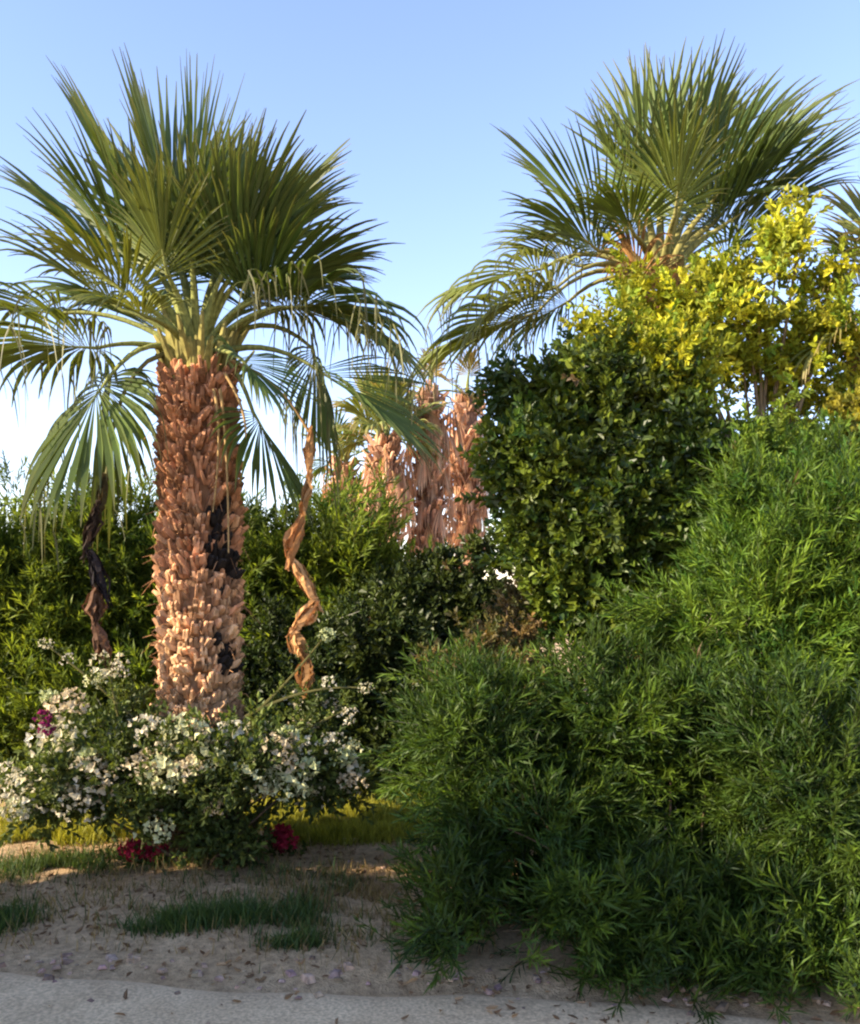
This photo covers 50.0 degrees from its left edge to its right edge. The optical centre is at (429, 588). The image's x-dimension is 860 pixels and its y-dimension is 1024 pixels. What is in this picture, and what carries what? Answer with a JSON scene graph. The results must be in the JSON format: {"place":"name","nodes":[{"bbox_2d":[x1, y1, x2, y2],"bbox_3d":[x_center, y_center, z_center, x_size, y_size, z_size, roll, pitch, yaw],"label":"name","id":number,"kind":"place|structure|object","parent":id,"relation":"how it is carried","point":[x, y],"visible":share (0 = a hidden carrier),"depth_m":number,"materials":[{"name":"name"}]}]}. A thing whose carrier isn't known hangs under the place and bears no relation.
{"place":"outdoors","nodes":[
{"label":"outdoors","id":0,"kind":"place"},
{"bbox_2d":[0,786,448,850],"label":"grass","id":1,"kind":"structure","parent":0,"point":[326,828],"depth_m":5.88,"materials":[{"name":"green plant"}]},
{"bbox_2d":[0,835,516,973],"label":"grass","id":2,"kind":"structure","parent":0,"point":[169,920],"depth_m":4.43,"materials":[{"name":"green plant"}]},
{"bbox_2d":[0,618,859,1022],"bbox_3d":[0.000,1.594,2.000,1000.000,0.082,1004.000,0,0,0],"label":"ground","id":3,"kind":"structure","parent":0,"point":[380,978],"depth_m":4.03,"materials":[{"name":"beige sand"}]},
{"bbox_2d":[0,449,145,772],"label":"hedge shrub","id":4,"kind":"object","parent":3,"relation":"on","point":[10,543],"visible":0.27,"depth_m":7.31,"materials":[{"name":"green plant"}]},
{"bbox_2d":[0,426,159,768],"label":"hedge shrub","id":5,"kind":"object","parent":3,"relation":"on","point":[117,624],"visible":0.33,"depth_m":7.41,"materials":[{"name":"green plant"}]},
{"bbox_2d":[105,838,169,870],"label":"red flowers","id":6,"kind":"object","parent":3,"relation":"on","point":[132,845],"visible":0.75,"depth_m":5.24,"materials":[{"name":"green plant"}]},
{"bbox_2d":[0,621,391,876],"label":"bougainvillea","id":7,"kind":"object","parent":3,"relation":"on","point":[169,777],"visible":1,"depth_m":5.07,"materials":[{"name":"white plant"}]},
{"bbox_2d":[0,43,453,853],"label":"fan palm","id":8,"kind":"object","parent":3,"relation":"on","point":[242,215],"visible":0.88,"depth_m":5.47,"materials":[{"name":"green plant"}]},
{"bbox_2d":[104,464,373,736],"bbox_3d":[-1.786,0.396,7.919,2.898,2.980,2.174,0,0,0],"label":"hedge shrub","id":9,"kind":"object","parent":3,"relation":"on","point":[258,562],"visible":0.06,"depth_m":7.67,"materials":[{"name":"green plant"}]},
{"bbox_2d":[265,823,308,857],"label":"red flowers","id":10,"kind":"object","parent":3,"relation":"on","point":[282,835],"visible":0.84,"depth_m":5.48,"materials":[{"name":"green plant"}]},
{"bbox_2d":[297,407,371,546],"bbox_3d":[-1.241,-0.531,13.430,1.480,4.361,1.557,0,0,0],"label":"fan palm","id":11,"kind":"object","parent":3,"relation":"on","point":[343,464],"visible":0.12,"depth_m":13.37,"materials":[{"name":"green plant"}]},
{"bbox_2d":[240,574,443,799],"bbox_3d":[-0.836,0.794,7.243,2.266,1.830,1.471,0,0,0],"label":"shrub","id":12,"kind":"object","parent":3,"relation":"on","point":[323,655],"visible":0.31,"depth_m":7.05,"materials":[{"name":"green plant"}]},
{"bbox_2d":[240,454,470,791],"bbox_3d":[-0.754,0.347,7.972,2.618,3.007,2.354,0,0,0],"label":"hedge shrub","id":13,"kind":"object","parent":3,"relation":"on","point":[361,543],"visible":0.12,"depth_m":7.78,"materials":[{"name":"green plant"}]},
{"bbox_2d":[328,359,458,544],"bbox_3d":[-0.655,-0.742,12.535,2.046,4.784,1.714,0,0,-41],"label":"fan palm","id":14,"kind":"object","parent":3,"relation":"on","point":[385,445],"visible":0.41,"depth_m":12.32,"materials":[{"name":"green plant"}]},
{"bbox_2d":[0,859,848,1023],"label":"pebbles","id":15,"kind":"object","parent":3,"relation":"on","point":[335,975],"visible":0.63,"depth_m":3.80,"materials":[{"name":"grey stone"}]},
{"bbox_2d":[0,824,851,1023],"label":"leaf litter","id":16,"kind":"object","parent":3,"relation":"on","point":[411,980],"visible":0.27,"depth_m":4.10,"materials":[{"name":"brown plant"}]},
{"bbox_2d":[299,524,553,809],"bbox_3d":[0.086,0.625,7.556,2.381,2.332,1.930,0,0,-19],"label":"hedge shrub","id":17,"kind":"object","parent":3,"relation":"on","point":[402,593],"visible":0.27,"depth_m":7.26,"materials":[{"name":"green plant"}]},
{"bbox_2d":[400,345,481,560],"bbox_3d":[-0.007,-0.893,13.118,1.334,5.086,1.089,0,0,41],"label":"fan palm","id":18,"kind":"object","parent":3,"relation":"on","point":[427,493],"visible":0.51,"depth_m":12.83,"materials":[{"name":"brown plant"}]},
{"bbox_2d":[434,348,493,568],"bbox_3d":[0.644,-0.996,14.005,1.377,5.292,0.954,0,0,0],"label":"fan palm","id":19,"kind":"object","parent":3,"relation":"on","point":[471,513],"visible":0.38,"depth_m":13.78,"materials":[{"name":"brown plant"}]},
{"bbox_2d":[408,571,597,816],"bbox_3d":[0.509,0.760,5.912,1.350,1.751,1.217,0,0,0],"label":"hedge shrub","id":20,"kind":"object","parent":3,"relation":"on","point":[494,631],"visible":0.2,"depth_m":5.83,"materials":[{"name":"green plant"}]},
{"bbox_2d":[454,312,732,680],"bbox_3d":[1.150,-0.130,6.056,1.978,3.551,1.806,0,0,0],"label":"glossy tree","id":21,"kind":"object","parent":3,"relation":"on","point":[589,453],"visible":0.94,"depth_m":5.74,"materials":[{"name":"green plant"}]},
{"bbox_2d":[350,609,859,1023],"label":"feathery bush","id":22,"kind":"object","parent":3,"relation":"on","point":[755,902],"visible":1,"depth_m":4.06,"materials":[{"name":"green plant"}]},
{"bbox_2d":[403,29,859,667],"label":"fan palm","id":23,"kind":"object","parent":3,"relation":"on","point":[697,121],"visible":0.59,"depth_m":7.28,"materials":[{"name":"green plant"}]},
{"bbox_2d":[558,183,859,444],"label":"yellow tree","id":24,"kind":"object","parent":3,"relation":"on","point":[731,291],"visible":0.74,"depth_m":6.44,"materials":[{"name":"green plant"}]},
{"bbox_2d":[590,406,859,861],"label":"feathery bush","id":25,"kind":"object","parent":3,"relation":"on","point":[778,541],"visible":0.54,"depth_m":4.71,"materials":[{"name":"green plant"}]},
{"bbox_2d":[684,371,859,625],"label":"green shrub","id":26,"kind":"object","parent":3,"relation":"on","point":[772,437],"visible":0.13,"depth_m":5.84,"materials":[{"name":"green plant"}]},
{"bbox_2d":[784,176,859,423],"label":"fan palm","id":27,"kind":"object","parent":3,"relation":"on","point":[850,212],"visible":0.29,"depth_m":6.97,"materials":[{"name":"green plant"}]},
{"bbox_2d":[814,378,859,454],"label":"yellow shrub","id":28,"kind":"object","parent":3,"relation":"on","point":[837,402],"visible":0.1,"depth_m":6.33,"materials":[{"name":"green plant"}]},
{"bbox_2d":[0,972,859,1023],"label":"path","id":29,"kind":"structure","parent":0,"point":[26,999],"depth_m":3.50,"materials":[{"name":"grey concrete"}]},
{"bbox_2d":[0,0,859,586],"label":"sky","id":30,"kind":"structure","parent":0,"point":[417,88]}
]}

